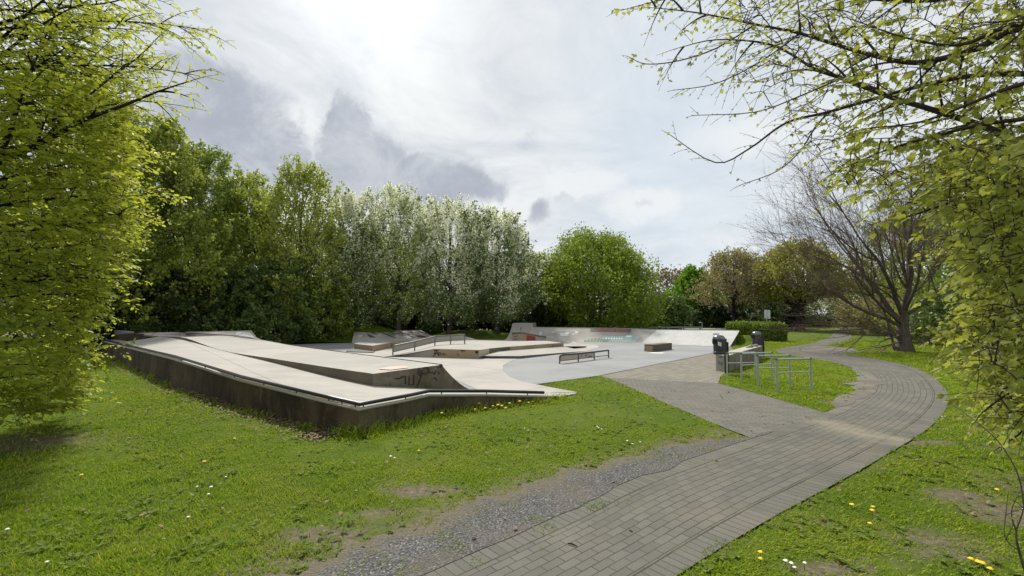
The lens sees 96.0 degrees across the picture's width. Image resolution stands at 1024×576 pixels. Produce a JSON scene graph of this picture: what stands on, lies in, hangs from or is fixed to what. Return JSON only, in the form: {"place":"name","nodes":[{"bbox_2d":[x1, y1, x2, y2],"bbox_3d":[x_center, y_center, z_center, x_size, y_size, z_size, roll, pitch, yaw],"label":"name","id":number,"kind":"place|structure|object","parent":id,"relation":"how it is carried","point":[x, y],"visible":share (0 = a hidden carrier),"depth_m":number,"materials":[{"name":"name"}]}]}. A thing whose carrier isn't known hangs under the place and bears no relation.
{"place":"outdoors","nodes":[
{"label":"outdoors","id":0,"kind":"place"},
{"bbox_2d":[91,339,735,434],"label":"skatepark floor","id":1,"kind":"structure","parent":0,"point":[548,369],"depth_m":16.19,"materials":[{"name":"grey concrete"}]},
{"bbox_2d":[559,350,608,363],"bbox_3d":[2.630,2.446,16.494,0.092,0.324,2.975,-3,-4,45],"label":"flat rail","id":2,"kind":"object","parent":1,"relation":"on","point":[574,356],"visible":0.95,"depth_m":16.19,"materials":[{"name":"metal"}]},
{"bbox_2d":[503,323,739,345],"bbox_3d":[6.238,2.737,27.876,13.566,1.128,4.223,-1,-3,23],"label":"quarter pipe","id":3,"kind":"object","parent":1,"relation":"on","point":[636,335],"visible":0.93,"depth_m":27.65,"materials":[{"name":"concrete"}]},
{"bbox_2d":[644,343,671,352],"bbox_3d":[6.533,2.683,20.757,0.976,0.305,2.771,-2,-4,26],"label":"grind box","id":4,"kind":"object","parent":1,"relation":"on","point":[653,347],"visible":1,"depth_m":20.61,"materials":[{"name":"brown concrete"}]},
{"bbox_2d":[0,315,1023,575],"bbox_3d":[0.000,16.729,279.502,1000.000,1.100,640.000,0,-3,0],"label":"ground","id":5,"kind":"structure","parent":0,"point":[374,513],"depth_m":4.70,"materials":[{"name":"green plant"}]},
{"bbox_2d":[0,197,85,340],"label":"broadleaf tree","id":6,"kind":"object","parent":5,"relation":"on","point":[15,336],"depth_m":29.56,"materials":[{"name":"green plant"}]},
{"bbox_2d":[0,60,169,352],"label":"broadleaf tree","id":7,"kind":"object","parent":5,"relation":"on","point":[9,325],"visible":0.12,"depth_m":18.87,"materials":[{"name":"green plant"}]},
{"bbox_2d":[8,201,166,326],"bbox_3d":[-27.187,-1.508,31.135,7.761,10.075,9.928,-1,-3,25],"label":"broadleaf tree","id":8,"kind":"object","parent":5,"relation":"on","point":[63,259],"visible":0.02,"depth_m":28.40,"materials":[{"name":"green plant"}]},
{"bbox_2d":[46,285,166,351],"bbox_3d":[-17.858,1.365,20.850,3.462,3.228,4.168,0,-3,0],"label":"bush","id":9,"kind":"object","parent":5,"relation":"on","point":[101,331],"visible":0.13,"depth_m":19.83,"materials":[{"name":"green plant"}]},
{"bbox_2d":[0,0,235,441],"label":"hornbeam tree","id":10,"kind":"object","parent":5,"relation":"on","point":[110,221],"visible":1,"depth_m":6.20,"materials":[{"name":"green plant"}]},
{"bbox_2d":[44,108,232,338],"bbox_3d":[-17.180,-2.745,21.665,5.859,11.507,7.688,-3,-4,44],"label":"broadleaf tree","id":11,"kind":"object","parent":5,"relation":"on","point":[165,138],"visible":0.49,"depth_m":21.27,"materials":[{"name":"green plant"}]},
{"bbox_2d":[125,319,159,332],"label":"bush","id":12,"kind":"object","parent":5,"relation":"on","point":[146,328],"visible":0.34,"depth_m":20.22,"materials":[{"name":"green plant"}]},
{"bbox_2d":[103,266,230,332],"bbox_3d":[-16.376,0.967,22.031,4.668,4.136,4.741,0,-3,0],"label":"bush","id":13,"kind":"object","parent":5,"relation":"on","point":[159,288],"visible":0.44,"depth_m":21.21,"materials":[{"name":"green plant"}]},
{"bbox_2d":[122,208,227,309],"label":"broadleaf tree","id":14,"kind":"object","parent":5,"relation":"on","point":[181,242],"visible":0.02,"depth_m":31.76,"materials":[{"name":"green plant"}]},
{"bbox_2d":[161,313,216,331],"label":"bush","id":15,"kind":"object","parent":5,"relation":"on","point":[179,324],"visible":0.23,"depth_m":21.76,"materials":[{"name":"green plant"}]},
{"bbox_2d":[125,137,262,329],"bbox_3d":[-16.989,-2.531,24.833,7.083,11.424,6.602,-3,-4,41],"label":"broadleaf tree","id":16,"kind":"object","parent":5,"relation":"on","point":[222,192],"visible":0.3,"depth_m":24.37,"materials":[{"name":"green plant"}]},
{"bbox_2d":[163,261,275,333],"bbox_3d":[-15.182,0.853,23.856,5.628,4.562,4.619,2,-4,-36],"label":"bush","id":17,"kind":"object","parent":5,"relation":"on","point":[236,287],"visible":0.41,"depth_m":23.40,"materials":[{"name":"green plant"}]},
{"bbox_2d":[185,163,307,333],"bbox_3d":[-16.354,-2.063,28.470,7.378,10.914,6.313,0,-3,0],"label":"broadleaf tree","id":18,"kind":"object","parent":5,"relation":"on","point":[249,181],"visible":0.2,"depth_m":27.23,"materials":[{"name":"green plant"}]},
{"bbox_2d":[213,230,294,333],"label":"broadleaf tree","id":19,"kind":"object","parent":5,"relation":"on","point":[255,265],"visible":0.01,"depth_m":34.92,"materials":[{"name":"green plant"}]},
{"bbox_2d":[203,254,330,343],"bbox_3d":[-13.220,0.625,25.501,4.472,5.201,6.097,-2,-4,35],"label":"bush","id":20,"kind":"object","parent":5,"relation":"on","point":[289,337],"visible":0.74,"depth_m":24.82,"materials":[{"name":"green plant"}]},
{"bbox_2d":[233,152,359,340],"bbox_3d":[-12.720,-2.356,27.964,6.534,11.446,7.609,-2,-4,28],"label":"broadleaf tree","id":21,"kind":"object","parent":5,"relation":"on","point":[305,174],"visible":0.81,"depth_m":26.91,"materials":[{"name":"green plant"}]},
{"bbox_2d":[275,316,326,333],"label":"bush","id":22,"kind":"object","parent":5,"relation":"on","point":[276,332],"visible":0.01,"depth_m":37.53,"materials":[{"name":"green plant"}]},
{"bbox_2d":[267,225,376,331],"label":"broadleaf tree","id":23,"kind":"object","parent":5,"relation":"on","point":[319,270],"visible":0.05,"depth_m":35.78,"materials":[{"name":"green plant"}]},
{"bbox_2d":[283,268,367,342],"bbox_3d":[-11.457,1.100,28.512,4.574,4.587,5.310,0,-3,0],"label":"bush","id":24,"kind":"object","parent":5,"relation":"on","point":[338,322],"visible":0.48,"depth_m":27.66,"materials":[{"name":"green plant"}]},
{"bbox_2d":[99,330,575,433],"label":"skate ramp","id":25,"kind":"structure","parent":5,"relation":"on","point":[248,369],"depth_m":9.39,"materials":[{"name":"concrete"}]},
{"bbox_2d":[297,185,413,330],"bbox_3d":[-9.966,-1.661,30.002,7.324,10.309,6.820,0,-3,0],"label":"blossoming tree","id":26,"kind":"object","parent":5,"relation":"on","point":[349,213],"visible":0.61,"depth_m":29.11,"materials":[{"name":"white plant"}]},
{"bbox_2d":[340,291,404,329],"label":"bush","id":27,"kind":"object","parent":5,"relation":"on","point":[390,324],"visible":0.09,"depth_m":32.10,"materials":[{"name":"green plant"}]},
{"bbox_2d":[329,230,421,329],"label":"broadleaf tree","id":28,"kind":"object","parent":5,"relation":"on","point":[408,324],"visible":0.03,"depth_m":37.86,"materials":[{"name":"green plant"}]},
{"bbox_2d":[352,330,431,342],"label":"graffiti bank","id":29,"kind":"structure","parent":5,"relation":"on","point":[407,335],"depth_m":28.65,"materials":[{"name":"concrete"}]},
{"bbox_2d":[351,179,447,330],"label":"blossoming tree","id":30,"kind":"object","parent":5,"relation":"on","point":[395,197],"visible":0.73,"depth_m":29.63,"materials":[{"name":"green plant"}]},
{"bbox_2d":[380,302,422,329],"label":"bush","id":31,"kind":"object","parent":5,"relation":"on","point":[411,325],"visible":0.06,"depth_m":39.95,"materials":[{"name":"green plant"}]},
{"bbox_2d":[415,318,443,333],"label":"bush","id":32,"kind":"object","parent":5,"relation":"on","point":[423,325],"visible":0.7,"depth_m":33.42,"materials":[{"name":"green plant"}]},
{"bbox_2d":[407,243,502,331],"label":"broadleaf tree","id":33,"kind":"object","parent":5,"relation":"on","point":[456,327],"visible":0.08,"depth_m":39.37,"materials":[{"name":"green plant"}]},
{"bbox_2d":[397,192,514,334],"bbox_3d":[-4.358,-1.573,32.313,7.728,10.358,9.370,1,-3,-22],"label":"blossoming tree","id":34,"kind":"object","parent":5,"relation":"on","point":[449,310],"visible":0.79,"depth_m":30.44,"materials":[{"name":"white plant"}]},
{"bbox_2d":[438,302,486,331],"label":"bush","id":35,"kind":"object","parent":5,"relation":"on","point":[444,328],"visible":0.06,"depth_m":40.96,"materials":[{"name":"green plant"}]},
{"bbox_2d":[349,341,597,392],"bbox_3d":[-3.590,2.776,19.752,14.021,0.004,18.168,-1,-3,13],"label":"pale concrete apron","id":36,"kind":"object","parent":5,"relation":"on","point":[484,373],"visible":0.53,"depth_m":13.34,"materials":[{"name":"grey concrete"}]},
{"bbox_2d":[346,342,400,352],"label":"ledge block","id":37,"kind":"structure","parent":36,"relation":"on","point":[366,347],"depth_m":21.13,"materials":[{"name":"beige concrete"}]},
{"bbox_2d":[385,340,585,358],"bbox_3d":[-0.920,2.763,22.256,9.196,0.352,10.325,0,-3,0],"label":"funbox","id":38,"kind":"object","parent":36,"relation":"on","point":[474,349],"visible":0.95,"depth_m":18.81,"materials":[{"name":"concrete"}]},
{"bbox_2d":[392,334,464,354],"bbox_3d":[-3.450,2.398,19.551,0.226,0.780,3.760,-3,-4,42],"label":"handrail","id":39,"kind":"object","parent":38,"relation":"on","point":[421,342],"visible":0.92,"depth_m":19.41,"materials":[{"name":"metal"}]},
{"bbox_2d":[512,332,545,340],"bbox_3d":[0.987,2.778,25.786,2.317,0.713,0.925,3,-4,-43],"label":"slanted grind box","id":40,"kind":"object","parent":36,"relation":"on","point":[519,336],"visible":0.81,"depth_m":25.18,"materials":[{"name":"beige concrete"}]},
{"bbox_2d":[469,249,531,331],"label":"broadleaf tree","id":41,"kind":"object","parent":5,"relation":"on","point":[505,324],"visible":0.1,"depth_m":40.93,"materials":[{"name":"green plant"}]},
{"bbox_2d":[451,201,551,332],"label":"blossoming tree","id":42,"kind":"object","parent":5,"relation":"on","point":[511,242],"visible":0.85,"depth_m":31.72,"materials":[{"name":"white plant"}]},
{"bbox_2d":[480,304,533,331],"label":"bush","id":43,"kind":"object","parent":5,"relation":"on","point":[489,328],"visible":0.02,"depth_m":42.31,"materials":[{"name":"green plant"}]},
{"bbox_2d":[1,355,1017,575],"bbox_3d":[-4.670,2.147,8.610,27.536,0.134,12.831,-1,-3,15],"label":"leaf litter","id":44,"kind":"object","parent":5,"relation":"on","point":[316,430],"visible":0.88,"depth_m":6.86,"materials":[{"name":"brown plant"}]},
{"bbox_2d":[263,431,772,575],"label":"gravel verge","id":45,"kind":"structure","parent":5,"relation":"on","point":[414,546],"depth_m":3.78,"materials":[{"name":"grey gravel"}]},
{"bbox_2d":[506,249,564,323],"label":"blossoming tree","id":46,"kind":"object","parent":5,"relation":"on","point":[543,254],"visible":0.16,"depth_m":37.12,"materials":[{"name":"white plant"}]},
{"bbox_2d":[517,288,568,326],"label":"bush","id":47,"kind":"object","parent":5,"relation":"on","point":[532,316],"visible":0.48,"depth_m":34.85,"materials":[{"name":"green plant"}]},
{"bbox_2d":[233,263,944,316],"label":"wood","id":48,"kind":"object","parent":5,"relation":"on","point":[663,275],"visible":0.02,"depth_m":108.76,"materials":[{"name":"green plant"}]},
{"bbox_2d":[517,221,675,328],"bbox_3d":[6.343,0.083,36.760,12.580,10.711,15.564,0,-3,0],"label":"round tree","id":49,"kind":"object","parent":5,"relation":"on","point":[608,259],"visible":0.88,"depth_m":33.91,"materials":[{"name":"green plant"}]},
{"bbox_2d":[641,327,701,329],"bbox_3d":[12.060,3.357,35.869,5.382,0.676,0.140,0,-3,0],"label":"guard rail","id":50,"kind":"object","parent":5,"relation":"on","point":[676,327],"visible":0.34,"depth_m":35.82,"materials":[{"name":"grey metal"}]},
{"bbox_2d":[646,292,698,329],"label":"bush","id":51,"kind":"object","parent":5,"relation":"on","point":[679,313],"visible":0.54,"depth_m":45.45,"materials":[{"name":"green plant"}]},
{"bbox_2d":[662,288,692,324],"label":"lime tree","id":52,"kind":"object","parent":5,"relation":"on","point":[667,291],"depth_m":65.20,"materials":[{"name":"green plant"}]},
{"bbox_2d":[669,263,724,326],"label":"lime tree","id":53,"kind":"object","parent":5,"relation":"on","point":[689,274],"visible":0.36,"depth_m":58.88,"materials":[{"name":"green plant"}]},
{"bbox_2d":[687,303,738,327],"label":"bush","id":54,"kind":"object","parent":5,"relation":"on","point":[718,319],"visible":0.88,"depth_m":54.79,"materials":[{"name":"green plant"}]},
{"bbox_2d":[712,335,728,372],"bbox_3d":[5.932,1.883,13.057,0.489,1.108,0.331,0,-3,6],"label":"litter bin","id":55,"kind":"object","parent":5,"relation":"on","point":[720,343],"visible":0.98,"depth_m":12.98,"materials":[{"name":"black plastic"}]},
{"bbox_2d":[683,245,772,321],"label":"brown leaved tree","id":56,"kind":"object","parent":5,"relation":"on","point":[742,295],"visible":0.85,"depth_m":51.26,"materials":[{"name":"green plant"}]},
{"bbox_2d":[716,346,762,371],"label":"concrete bench wall","id":57,"kind":"structure","parent":5,"relation":"on","point":[734,357],"depth_m":14.41,"materials":[{"name":"grey concrete"}]},
{"bbox_2d":[726,352,756,378],"bbox_3d":[6.051,2.056,12.156,0.869,0.742,0.051,0,-3,-8],"label":"bike rack","id":58,"kind":"object","parent":5,"relation":"on","point":[727,363],"visible":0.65,"depth_m":12.14,"materials":[{"name":"metal"}]},
{"bbox_2d":[725,299,763,321],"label":"bush","id":59,"kind":"object","parent":5,"relation":"on","point":[742,313],"visible":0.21,"depth_m":55.95,"materials":[{"name":"green plant"}]},
{"bbox_2d":[725,320,787,340],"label":"clipped hedge","id":60,"kind":"object","parent":5,"relation":"on","point":[743,327],"visible":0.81,"depth_m":28.70,"materials":[{"name":"green plant"}]},
{"bbox_2d":[740,352,772,382],"bbox_3d":[6.127,2.002,11.532,1.039,0.782,0.049,1,-3,-19],"label":"bike rack","id":61,"kind":"object","parent":5,"relation":"on","point":[741,365],"visible":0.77,"depth_m":11.53,"materials":[{"name":"metal"}]},
{"bbox_2d":[751,331,764,354],"bbox_3d":[9.530,2.194,17.899,0.502,1.025,0.349,3,-4,-42],"label":"litter bin","id":62,"kind":"object","parent":5,"relation":"on","point":[757,337],"visible":0.77,"depth_m":17.78,"materials":[{"name":"black plastic"}]},
{"bbox_2d":[721,256,805,319],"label":"brown leaved tree","id":63,"kind":"object","parent":5,"relation":"on","point":[748,290],"visible":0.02,"depth_m":63.59,"materials":[{"name":"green plant"}]},
{"bbox_2d":[764,310,769,320],"bbox_3d":[16.083,2.367,29.014,0.377,1.992,0.100,0,-3,0],"label":"sign post","id":64,"kind":"object","parent":5,"relation":"on","point":[766,314],"visible":0.69,"depth_m":29.03,"materials":[{"name":"metal"}]},
{"bbox_2d":[747,292,792,321],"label":"blossoming shrub","id":65,"kind":"object","parent":5,"relation":"on","point":[760,309],"visible":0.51,"depth_m":49.24,"materials":[{"name":"green plant"}]},
{"bbox_2d":[756,355,791,385],"bbox_3d":[6.163,1.964,10.844,0.837,0.782,0.052,0,-3,-3],"label":"bike rack","id":66,"kind":"object","parent":5,"relation":"on","point":[758,367],"visible":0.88,"depth_m":10.84,"materials":[{"name":"metal"}]},
{"bbox_2d":[760,301,809,328],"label":"bush","id":67,"kind":"object","parent":5,"relation":"on","point":[790,320],"visible":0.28,"depth_m":50.26,"materials":[{"name":"green plant"}]},
{"bbox_2d":[775,357,812,391],"bbox_3d":[6.151,1.919,10.048,0.943,0.782,0.051,1,-3,-13],"label":"bike rack","id":68,"kind":"object","parent":5,"relation":"on","point":[810,371],"visible":0.92,"depth_m":10.05,"materials":[{"name":"metal"}]},
{"bbox_2d":[746,236,857,330],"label":"golden tree","id":69,"kind":"object","parent":5,"relation":"on","point":[795,299],"visible":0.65,"depth_m":44.62,"materials":[{"name":"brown plant"}]},
{"bbox_2d":[803,315,826,326],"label":"bush","id":70,"kind":"object","parent":5,"relation":"on","point":[817,320],"visible":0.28,"depth_m":58.61,"materials":[{"name":"green plant"}]},
{"bbox_2d":[610,0,1023,463],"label":"maple tree","id":71,"kind":"object","parent":5,"relation":"on","point":[994,260],"visible":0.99,"depth_m":4.30,"materials":[{"name":"green plant"}]},
{"bbox_2d":[818,315,831,325],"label":"bush","id":72,"kind":"object","parent":5,"relation":"on","point":[827,319],"visible":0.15,"depth_m":60.04,"materials":[{"name":"green plant"}]},
{"bbox_2d":[803,291,856,324],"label":"blossoming shrub","id":73,"kind":"object","parent":5,"relation":"on","point":[818,308],"visible":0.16,"depth_m":60.57,"materials":[{"name":"white plant"}]},
{"bbox_2d":[831,368,883,407],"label":"worn verge","id":74,"kind":"structure","parent":5,"relation":"on","point":[870,381],"depth_m":10.26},
{"bbox_2d":[698,127,1022,355],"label":"bare tree","id":75,"kind":"object","parent":5,"relation":"on","point":[901,333],"visible":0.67,"depth_m":20.54,"materials":[{"name":"brown plant"}]},
{"bbox_2d":[824,257,900,325],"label":"tree","id":76,"kind":"object","parent":5,"relation":"on","point":[846,296],"visible":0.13,"depth_m":52.48,"materials":[{"name":"green plant"}]},
{"bbox_2d":[832,297,909,335],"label":"bush","id":77,"kind":"object","parent":5,"relation":"on","point":[865,315],"visible":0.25,"depth_m":36.45,"materials":[{"name":"green plant"}]},
{"bbox_2d":[840,218,941,330],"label":"tree","id":78,"kind":"object","parent":5,"relation":"on","point":[881,282],"visible":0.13,"depth_m":44.41,"materials":[{"name":"green plant"}]},
{"bbox_2d":[863,202,953,313],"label":"tree","id":79,"kind":"object","parent":5,"relation":"on","point":[899,284],"visible":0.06,"depth_m":39.15,"materials":[{"name":"green plant"}]},
{"bbox_2d":[870,297,955,342],"bbox_3d":[24.274,1.825,26.797,5.338,2.976,4.239,0,-3,0],"label":"bush","id":80,"kind":"object","parent":5,"relation":"on","point":[896,311],"visible":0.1,"depth_m":27.01,"materials":[{"name":"green plant"}]},
{"bbox_2d":[909,275,1011,343],"bbox_3d":[23.887,1.129,23.913,6.173,4.027,4.735,-2,-4,38],"label":"bush","id":81,"kind":"object","parent":5,"relation":"on","point":[927,317],"visible":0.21,"depth_m":24.66,"materials":[{"name":"green plant"}]},
{"bbox_2d":[922,179,1001,299],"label":"tree","id":82,"kind":"object","parent":5,"relation":"on","point":[941,272],"visible":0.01,"depth_m":32.88,"materials":[{"name":"green plant"}]},
{"bbox_2d":[911,199,1021,315],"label":"tree","id":83,"kind":"object","parent":5,"relation":"on","point":[934,277],"visible":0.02,"depth_m":34.19,"materials":[{"name":"green plant"}]},
{"bbox_2d":[933,282,1021,342],"bbox_3d":[22.264,0.809,19.705,4.666,4.201,6.610,0,-3,0],"label":"bush","id":84,"kind":"object","parent":5,"relation":"on","point":[957,304],"visible":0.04,"depth_m":21.79,"materials":[{"name":"green plant"}]},
{"bbox_2d":[949,403,1023,570],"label":"sapling","id":85,"kind":"object","parent":5,"relation":"on","point":[1012,517],"visible":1,"depth_m":2.91,"materials":[{"name":"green plant"}]},
{"bbox_2d":[0,0,1023,314],"label":"sky","id":86,"kind":"structure","parent":0,"point":[533,108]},
{"bbox_2d":[601,347,732,382],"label":"paved plaza","id":87,"kind":"structure","parent":0,"point":[702,368],"depth_m":13.27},
{"bbox_2d":[421,327,948,575],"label":"brick path","id":88,"kind":"structure","parent":0,"point":[681,514],"depth_m":4.37,"materials":[{"name":"grey brick"}]},
{"bbox_2d":[682,326,725,328],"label":"pavement","id":89,"kind":"structure","parent":0,"point":[704,328],"depth_m":52.04,"materials":[{"name":"concrete"}]},
{"bbox_2d":[609,378,823,436],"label":"side path","id":90,"kind":"structure","parent":0,"point":[702,400],"depth_m":8.52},
{"bbox_2d":[801,346,858,353],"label":"bare earth","id":91,"kind":"structure","parent":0,"point":[824,349],"depth_m":21.09,"materials":[{"name":"brown soil"}]}
]}

